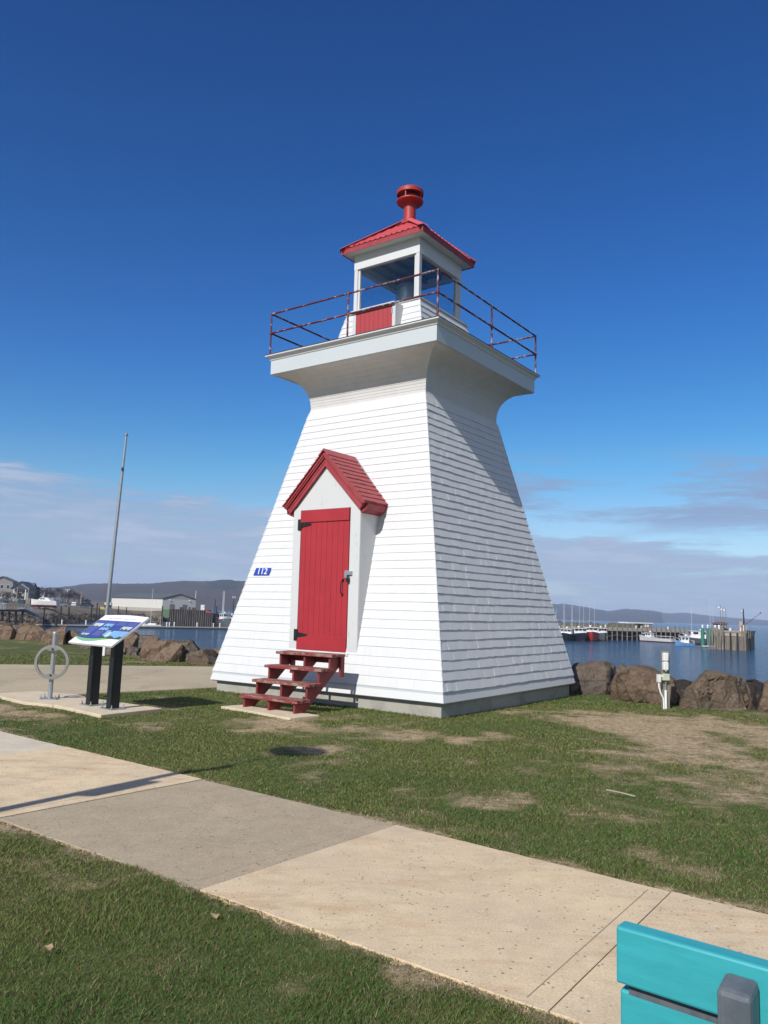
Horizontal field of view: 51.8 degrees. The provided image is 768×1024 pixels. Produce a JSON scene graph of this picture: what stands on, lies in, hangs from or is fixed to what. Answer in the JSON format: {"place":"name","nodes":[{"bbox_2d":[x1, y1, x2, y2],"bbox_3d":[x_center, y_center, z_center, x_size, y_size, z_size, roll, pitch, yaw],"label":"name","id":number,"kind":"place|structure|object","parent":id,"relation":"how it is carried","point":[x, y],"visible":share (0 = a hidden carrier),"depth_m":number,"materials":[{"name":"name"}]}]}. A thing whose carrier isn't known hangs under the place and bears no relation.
{"place":"outdoors","nodes":[
{"label":"outdoors","id":0,"kind":"place"},
{"bbox_2d":[6,603,98,607],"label":"parking lot","id":1,"kind":"structure","parent":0,"point":[60,605],"depth_m":334.71,"materials":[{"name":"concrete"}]},
{"bbox_2d":[0,599,162,625],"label":"shore","id":2,"kind":"structure","parent":0,"point":[79,610],"depth_m":282.19,"materials":[{"name":"stone"}]},
{"bbox_2d":[0,576,18,599],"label":"house","id":3,"kind":"structure","parent":2,"relation":"on","point":[7,584],"depth_m":393.36,"materials":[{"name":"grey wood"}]},
{"bbox_2d":[5,591,15,600],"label":"bare tree","id":4,"kind":"object","parent":2,"relation":"on","point":[10,596],"visible":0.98,"depth_m":342.00,"materials":[{"name":"brown plant"}]},
{"bbox_2d":[10,581,35,600],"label":"house","id":5,"kind":"structure","parent":2,"relation":"on","point":[23,586],"depth_m":375.73,"materials":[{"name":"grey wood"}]},
{"bbox_2d":[18,603,48,619],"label":"gangway","id":6,"kind":"object","parent":2,"relation":"on","point":[33,613],"visible":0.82,"depth_m":185.08,"materials":[{"name":"metal"}]},
{"bbox_2d":[33,587,41,598],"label":"evergreen tree","id":7,"kind":"object","parent":2,"relation":"on","point":[37,592],"visible":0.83,"depth_m":355.08,"materials":[{"name":"green plant"}]},
{"bbox_2d":[35,586,51,597],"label":"bare tree","id":8,"kind":"object","parent":2,"relation":"on","point":[46,589],"visible":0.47,"depth_m":370.33,"materials":[{"name":"brown plant"}]},
{"bbox_2d":[31,592,59,609],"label":"motor boat","id":9,"kind":"object","parent":2,"relation":"on","point":[43,601],"visible":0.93,"depth_m":234.96,"materials":[{"name":"white plastic"}]},
{"bbox_2d":[41,587,54,597],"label":"bare tree","id":10,"kind":"object","parent":2,"relation":"on","point":[52,593],"visible":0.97,"depth_m":362.95,"materials":[{"name":"brown plant"}]},
{"bbox_2d":[51,588,62,600],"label":"bare tree","id":11,"kind":"object","parent":2,"relation":"on","point":[58,590],"visible":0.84,"depth_m":367.23,"materials":[{"name":"brown plant"}]},
{"bbox_2d":[55,590,71,600],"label":"bare tree","id":12,"kind":"object","parent":2,"relation":"on","point":[63,594],"visible":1,"depth_m":364.58,"materials":[{"name":"brown plant"}]},
{"bbox_2d":[65,589,73,601],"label":"bare tree","id":13,"kind":"object","parent":2,"relation":"on","point":[71,591],"visible":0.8,"depth_m":368.63,"materials":[{"name":"brown plant"}]},
{"bbox_2d":[65,591,79,601],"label":"bare tree","id":14,"kind":"object","parent":2,"relation":"on","point":[75,594],"visible":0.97,"depth_m":365.35,"materials":[{"name":"brown plant"}]},
{"bbox_2d":[0,611,159,624],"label":"riprap","id":15,"kind":"object","parent":2,"relation":"on","point":[51,620],"visible":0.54,"depth_m":224.48,"materials":[{"name":"stone"}]},
{"bbox_2d":[75,594,85,602],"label":"bare tree","id":16,"kind":"object","parent":2,"relation":"on","point":[78,595],"visible":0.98,"depth_m":363.72,"materials":[{"name":"brown plant"}]},
{"bbox_2d":[111,593,196,610],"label":"warehouse","id":17,"kind":"structure","parent":2,"relation":"on","point":[141,601],"depth_m":376.55,"materials":[{"name":"grey metal"}]},
{"bbox_2d":[163,609,170,621],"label":"container","id":18,"kind":"object","parent":2,"relation":"on","point":[166,615],"visible":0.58,"depth_m":254.54,"materials":[{"name":"green paint"}]},
{"bbox_2d":[163,609,168,617],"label":"door","id":19,"kind":"structure","parent":18,"relation":"in","point":[165,611],"depth_m":254.62,"materials":[{"name":"green metal"}]},
{"bbox_2d":[0,664,216,698],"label":"gravel path","id":20,"kind":"structure","parent":0,"point":[72,679],"depth_m":16.45,"materials":[{"name":"beige gravel"}]},
{"bbox_2d":[36,580,245,609],"bbox_3d":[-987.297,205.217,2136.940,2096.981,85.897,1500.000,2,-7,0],"label":"hills","id":21,"kind":"structure","parent":0,"point":[207,593],"depth_m":1687.80,"materials":[{"name":"plant"}]},
{"bbox_2d":[0,639,767,1023],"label":"ground","id":22,"kind":"structure","parent":0,"point":[662,731],"depth_m":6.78,"materials":[{"name":"green plant"}]},
{"bbox_2d":[0,623,15,638],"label":"boulder","id":23,"kind":"object","parent":22,"relation":"on","point":[7,631],"visible":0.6,"depth_m":31.67,"materials":[{"name":"brown stone"}]},
{"bbox_2d":[0,621,18,630],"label":"boulder","id":24,"kind":"object","parent":22,"relation":"on","point":[15,627],"visible":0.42,"depth_m":39.88,"materials":[{"name":"stone"}]},
{"bbox_2d":[14,623,44,640],"bbox_3d":[-14.539,5.073,32.380,1.286,1.067,2.447,5,-8,-25],"label":"boulder","id":25,"kind":"object","parent":22,"relation":"on","point":[27,631],"visible":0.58,"depth_m":31.70,"materials":[{"name":"brown stone"}]},
{"bbox_2d":[0,691,85,706],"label":"concrete pad","id":26,"kind":"object","parent":22,"relation":"on","point":[29,698],"visible":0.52,"depth_m":12.72,"materials":[{"name":"beige concrete"}]},
{"bbox_2d":[34,632,68,699],"bbox_3d":[-5.321,2.459,12.700,0.532,1.062,0.260,3,-7,-8],"label":"bike rack","id":27,"kind":"object","parent":26,"relation":"on","point":[51,676],"visible":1,"depth_m":12.64,"materials":[{"name":"metal"}]},
{"bbox_2d":[44,944,52,950],"bbox_3d":[-1.514,1.963,3.569,0.044,0.024,0.024,2,-7,0],"label":"dry leaf","id":28,"kind":"object","parent":22,"relation":"on","point":[49,947],"visible":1,"depth_m":3.56,"materials":[{"name":"beige plant"}]},
{"bbox_2d":[41,626,66,644],"bbox_3d":[-12.457,4.822,29.865,0.930,1.038,2.070,5,-8,-24],"label":"boulder","id":29,"kind":"object","parent":22,"relation":"on","point":[47,637],"visible":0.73,"depth_m":29.12,"materials":[{"name":"brown stone"}]},
{"bbox_2d":[66,630,79,645],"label":"boulder","id":30,"kind":"object","parent":22,"relation":"on","point":[71,634],"visible":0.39,"depth_m":29.43,"materials":[{"name":"brown stone"}]},
{"bbox_2d":[78,644,90,648],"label":"boulder","id":31,"kind":"object","parent":22,"relation":"on","point":[85,646],"visible":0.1,"depth_m":27.24,"materials":[{"name":"stone"}]},
{"bbox_2d":[53,698,161,717],"bbox_3d":[-4.380,3.000,11.954,1.822,0.146,1.095,-3,-9,34],"label":"concrete pad","id":32,"kind":"object","parent":22,"relation":"on","point":[98,712],"visible":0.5,"depth_m":11.66,"materials":[{"name":"beige concrete"}]},
{"bbox_2d":[68,615,149,710],"bbox_3d":[-4.180,2.241,11.937,1.200,1.366,0.633,-4,-9,39],"label":"information sign","id":33,"kind":"object","parent":32,"relation":"on","point":[112,632],"visible":1,"depth_m":11.89,"materials":[{"name":"metal"}]},
{"bbox_2d":[106,647,110,654],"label":"boulder","id":34,"kind":"object","parent":22,"relation":"on","point":[108,650],"visible":0.01,"depth_m":24.40,"materials":[{"name":"grey stone"}]},
{"bbox_2d":[102,433,127,655],"bbox_3d":[-8.298,0.926,24.325,0.347,6.892,0.170,2,-7,0],"label":"flagpole","id":35,"kind":"object","parent":22,"relation":"on","point":[113,548],"visible":0.91,"depth_m":24.32,"materials":[{"name":"metal"}]},
{"bbox_2d":[123,632,139,651],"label":"boulder","id":36,"kind":"object","parent":22,"relation":"on","point":[131,639],"visible":0.36,"depth_m":26.82,"materials":[{"name":"brown stone"}]},
{"bbox_2d":[125,646,138,655],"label":"boulder","id":37,"kind":"object","parent":22,"relation":"on","point":[132,650],"visible":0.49,"depth_m":24.55,"materials":[{"name":"stone"}]},
{"bbox_2d":[138,635,159,652],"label":"boulder","id":38,"kind":"object","parent":22,"relation":"on","point":[142,638],"visible":0.3,"depth_m":30.99,"materials":[{"name":"brown stone"}]},
{"bbox_2d":[139,638,182,661],"bbox_3d":[-6.481,4.151,22.925,1.276,0.983,2.081,4,-7,-16],"label":"boulder","id":39,"kind":"object","parent":22,"relation":"on","point":[154,649],"visible":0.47,"depth_m":22.31,"materials":[{"name":"brown stone"}]},
{"bbox_2d":[181,639,199,661],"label":"boulder","id":40,"kind":"object","parent":22,"relation":"on","point":[190,647],"visible":0.34,"depth_m":22.64,"materials":[{"name":"grey stone"}]},
{"bbox_2d":[189,648,216,664],"bbox_3d":[-5.083,4.249,22.270,0.774,0.811,1.524,4,-7,-12],"label":"boulder","id":41,"kind":"object","parent":22,"relation":"on","point":[205,656],"visible":0.59,"depth_m":21.70,"materials":[{"name":"brown stone"}]},
{"bbox_2d":[221,705,318,719],"bbox_3d":[-1.772,3.118,12.143,1.650,0.135,0.586,-5,-10,42],"label":"concrete pad","id":42,"kind":"object","parent":22,"relation":"on","point":[277,713],"visible":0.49,"depth_m":11.97,"materials":[{"name":"beige concrete"}]},
{"bbox_2d":[239,650,344,713],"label":"wooden steps","id":43,"kind":"structure","parent":42,"relation":"on","point":[334,661],"depth_m":12.59,"materials":[{"name":"red paint"}]},
{"bbox_2d":[210,185,574,717],"bbox_3d":[0.423,-1.352,16.216,5.189,11.165,5.189,-4,-9,35],"label":"lighthouse","id":44,"kind":"object","parent":22,"relation":"on","point":[396,553],"visible":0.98,"depth_m":14.42,"materials":[{"name":"wood"}]},
{"bbox_2d":[254,568,270,574],"bbox_3d":[-2.341,1.145,15.192,0.440,0.146,0.008,-4,-21,36],"label":"number plate","id":45,"kind":"object","parent":44,"relation":"attached to","point":[262,571],"visible":1,"depth_m":15.18,"materials":[{"name":"blue metal"}]},
{"bbox_2d":[293,508,351,651],"bbox_3d":[-1.066,1.180,13.878,1.280,2.476,0.116,-4,-9,35],"label":"entrance door","id":46,"kind":"structure","parent":44,"relation":"in","point":[324,579],"depth_m":13.87,"materials":[{"name":"red paint"}]},
{"bbox_2d":[356,306,392,333],"bbox_3d":[-0.187,-3.577,15.507,0.895,0.798,0.056,-4,-9,35],"label":"hatch door","id":47,"kind":"structure","parent":44,"relation":"in","point":[380,318],"depth_m":15.51,"materials":[{"name":"wood"}]},
{"bbox_2d":[360,255,414,308],"bbox_3d":[0.072,-4.605,16.009,1.400,0.922,0.006,-4,-9,35],"label":"window pane","id":48,"kind":"structure","parent":44,"relation":"in","point":[401,268],"depth_m":16.00,"materials":[{"name":"clear glass"}]},
{"bbox_2d":[421,257,454,316],"bbox_3d":[1.103,-4.559,16.175,0.006,0.922,1.400,-4,-9,35],"label":"window pane","id":49,"kind":"structure","parent":44,"relation":"in","point":[429,281],"depth_m":16.17,"materials":[{"name":"clear glass"}]},
{"bbox_2d":[569,660,615,694],"bbox_3d":[4.660,3.844,17.642,1.017,1.102,2.019,-1,-8,22],"label":"boulder","id":50,"kind":"object","parent":22,"relation":"on","point":[593,677],"visible":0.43,"depth_m":16.99,"materials":[{"name":"grey stone"}]},
{"bbox_2d":[606,789,634,796],"bbox_3d":[2.140,2.551,7.176,0.270,0.032,0.054,-3,-9,36],"label":"stick","id":51,"kind":"object","parent":22,"relation":"on","point":[620,792],"visible":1,"depth_m":7.15,"materials":[{"name":"beige wood"}]},
{"bbox_2d":[616,664,626,672],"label":"boulder","id":52,"kind":"object","parent":22,"relation":"on","point":[620,667],"visible":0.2,"depth_m":19.51,"materials":[{"name":"brown stone"}]},
{"bbox_2d":[610,665,679,704],"bbox_3d":[5.321,3.661,16.118,1.348,1.076,1.691,0,-8,17],"label":"boulder","id":53,"kind":"object","parent":22,"relation":"on","point":[637,683],"visible":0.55,"depth_m":15.51,"materials":[{"name":"brown stone"}]},
{"bbox_2d":[657,651,669,708],"bbox_3d":[5.165,3.121,14.662,0.272,1.065,0.198,3,-7,-10],"label":"utility post","id":54,"kind":"object","parent":22,"relation":"on","point":[663,677],"visible":0.98,"depth_m":14.62,"materials":[{"name":"white wood"}]},
{"bbox_2d":[675,679,691,698],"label":"boulder","id":55,"kind":"object","parent":22,"relation":"on","point":[682,685],"visible":0.31,"depth_m":19.24,"materials":[{"name":"grey stone"}]},
{"bbox_2d":[617,921,767,1023],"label":"bench","id":56,"kind":"object","parent":22,"relation":"on","point":[666,977],"visible":1,"depth_m":1.73,"materials":[{"name":"teal plastic"}]},
{"bbox_2d":[679,670,749,709],"bbox_3d":[6.381,3.595,15.281,1.281,1.078,1.918,-1,-8,22],"label":"boulder","id":57,"kind":"object","parent":22,"relation":"on","point":[711,689],"visible":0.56,"depth_m":14.77,"materials":[{"name":"brown stone"}]},
{"bbox_2d":[745,679,762,709],"bbox_3d":[9.090,4.565,19.434,0.552,0.878,2.508,-1,-8,25],"label":"boulder","id":58,"kind":"object","parent":22,"relation":"on","point":[755,688],"visible":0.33,"depth_m":18.67,"materials":[{"name":"grey stone"}]},
{"bbox_2d":[757,680,767,712],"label":"boulder","id":59,"kind":"object","parent":22,"relation":"on","point":[763,705],"visible":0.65,"depth_m":14.58,"materials":[{"name":"brown stone"}]},
{"bbox_2d":[0,0,767,619],"label":"sky","id":60,"kind":"structure","parent":0,"point":[177,176],"materials":[{"name":"blue"}]},
{"bbox_2d":[41,609,767,683],"bbox_3d":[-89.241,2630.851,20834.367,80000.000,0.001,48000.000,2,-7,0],"label":"water","id":61,"kind":"structure","parent":0,"point":[691,663],"depth_m":163.97,"materials":[{"name":"blue liquid"}]},
{"bbox_2d":[0,604,24,624],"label":"landing stage","id":62,"kind":"object","parent":61,"relation":"in","point":[9,611],"visible":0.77,"depth_m":175.53,"materials":[{"name":"grey wood"}]},
{"bbox_2d":[0,597,6,608],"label":"ticket booth","id":63,"kind":"object","parent":62,"relation":"on","point":[2,599],"visible":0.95,"depth_m":175.56,"materials":[{"name":"white"}]},
{"bbox_2d":[42,605,45,626],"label":"piling","id":64,"kind":"object","parent":61,"relation":"in","point":[43,616],"visible":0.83,"depth_m":200.05,"materials":[{"name":"brown wood"}]},
{"bbox_2d":[36,620,227,628],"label":"floating dock","id":65,"kind":"object","parent":61,"relation":"on","point":[144,626],"visible":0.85,"depth_m":217.68,"materials":[{"name":"grey wood"}]},
{"bbox_2d":[142,590,162,625],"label":"sailboat","id":66,"kind":"object","parent":61,"relation":"on","point":[151,624],"visible":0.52,"depth_m":228.98,"materials":[{"name":"white plastic"}]},
{"bbox_2d":[170,608,219,626],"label":"timber breastwork","id":67,"kind":"object","parent":61,"relation":"in","point":[183,617],"visible":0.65,"depth_m":254.40,"materials":[{"name":"grey wood"}]},
{"bbox_2d":[214,595,230,626],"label":"fishing boat","id":68,"kind":"object","parent":61,"relation":"on","point":[224,620],"visible":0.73,"depth_m":253.82,"materials":[{"name":"grey paint"}]},
{"bbox_2d":[560,603,574,640],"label":"fishing boat","id":69,"kind":"object","parent":61,"relation":"on","point":[567,635],"visible":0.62,"depth_m":231.53,"materials":[{"name":"teal paint"}]},
{"bbox_2d":[571,603,587,640],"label":"fishing boat","id":70,"kind":"object","parent":61,"relation":"on","point":[580,634],"visible":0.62,"depth_m":233.50,"materials":[{"name":"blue paint"}]},
{"bbox_2d":[583,625,599,640],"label":"fishing boat","id":71,"kind":"object","parent":61,"relation":"on","point":[593,633],"visible":0.59,"depth_m":235.70,"materials":[{"name":"red paint"}]},
{"bbox_2d":[557,621,634,627],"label":"breakwater","id":72,"kind":"object","parent":61,"relation":"in","point":[599,624],"visible":0.1,"depth_m":272.54,"materials":[{"name":"stone"}]},
{"bbox_2d":[597,626,607,640],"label":"fishing boat","id":73,"kind":"object","parent":61,"relation":"on","point":[602,634],"visible":0.58,"depth_m":245.36,"materials":[{"name":"grey paint"}]},
{"bbox_2d":[559,622,689,640],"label":"timber wharf","id":74,"kind":"structure","parent":61,"relation":"in","point":[620,633],"depth_m":260.75,"materials":[{"name":"wood"}]},
{"bbox_2d":[619,622,652,628],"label":"wharf shed","id":75,"kind":"structure","parent":74,"relation":"on","point":[639,624],"depth_m":270.20,"materials":[{"name":"white metal"}]},
{"bbox_2d":[639,631,674,642],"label":"lobster boat","id":76,"kind":"object","parent":61,"relation":"on","point":[648,637],"visible":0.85,"depth_m":250.66,"materials":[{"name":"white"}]},
{"bbox_2d":[675,634,694,645],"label":"fishing boat","id":77,"kind":"object","parent":61,"relation":"on","point":[684,641],"visible":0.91,"depth_m":219.65,"materials":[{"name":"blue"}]},
{"bbox_2d":[678,609,705,644],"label":"fishing boat","id":78,"kind":"object","parent":61,"relation":"on","point":[695,637],"visible":0.45,"depth_m":239.98,"materials":[{"name":"grey paint"}]},
{"bbox_2d":[701,625,704,645],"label":"fender pile","id":79,"kind":"object","parent":61,"relation":"in","point":[702,636],"visible":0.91,"depth_m":226.14,"materials":[{"name":"teal plastic"}]},
{"bbox_2d":[706,625,708,645],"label":"fender pile","id":80,"kind":"object","parent":61,"relation":"in","point":[707,636],"visible":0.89,"depth_m":229.14,"materials":[{"name":"teal plastic"}]},
{"bbox_2d":[709,624,755,650],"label":"timber pier","id":81,"kind":"structure","parent":61,"relation":"in","point":[741,639],"depth_m":199.18,"materials":[{"name":"grey wood"}]},
{"bbox_2d":[712,622,726,629],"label":"pier hut","id":82,"kind":"object","parent":81,"relation":"on","point":[724,624],"visible":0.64,"depth_m":212.44,"materials":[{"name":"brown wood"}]},
{"bbox_2d":[741,609,760,630],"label":"crane","id":83,"kind":"object","parent":81,"relation":"on","point":[744,620],"visible":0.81,"depth_m":200.60,"materials":[{"name":"grey metal"}]},
{"bbox_2d":[552,604,661,622],"bbox_3d":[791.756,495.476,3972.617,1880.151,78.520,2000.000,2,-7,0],"label":"hills","id":84,"kind":"structure","parent":0,"point":[624,615],"depth_m":3281.66,"materials":[{"name":"plant"}]},
{"bbox_2d":[662,613,767,625],"bbox_3d":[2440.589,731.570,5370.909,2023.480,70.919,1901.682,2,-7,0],"label":"hills","id":85,"kind":"structure","parent":0,"point":[682,618],"depth_m":4736.64,"materials":[{"name":"plant"}]},
{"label":"sidewalk bed","id":86,"kind":"structure","parent":0,"visible":0},
{"bbox_2d":[0,731,63,754],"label":"sidewalk slab","id":87,"kind":"structure","parent":86,"relation":"on","point":[11,743],"depth_m":8.60,"materials":[{"name":"concrete"}]},
{"bbox_2d":[0,746,201,817],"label":"sidewalk slab","id":88,"kind":"structure","parent":86,"relation":"on","point":[38,780],"depth_m":7.04,"materials":[{"name":"beige concrete"}]},
{"bbox_2d":[0,780,393,891],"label":"sidewalk slab","id":89,"kind":"structure","parent":86,"relation":"on","point":[199,834],"depth_m":5.59,"materials":[{"name":"grey concrete"}]},
{"bbox_2d":[200,825,669,1013],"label":"sidewalk slab","id":90,"kind":"structure","parent":86,"relation":"on","point":[538,934],"depth_m":4.27,"materials":[{"name":"beige concrete"}]},
{"bbox_2d":[550,892,767,1023],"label":"sidewalk slab","id":91,"kind":"structure","parent":86,"relation":"on","point":[593,996],"depth_m":3.96,"materials":[{"name":"beige concrete"}]}
]}

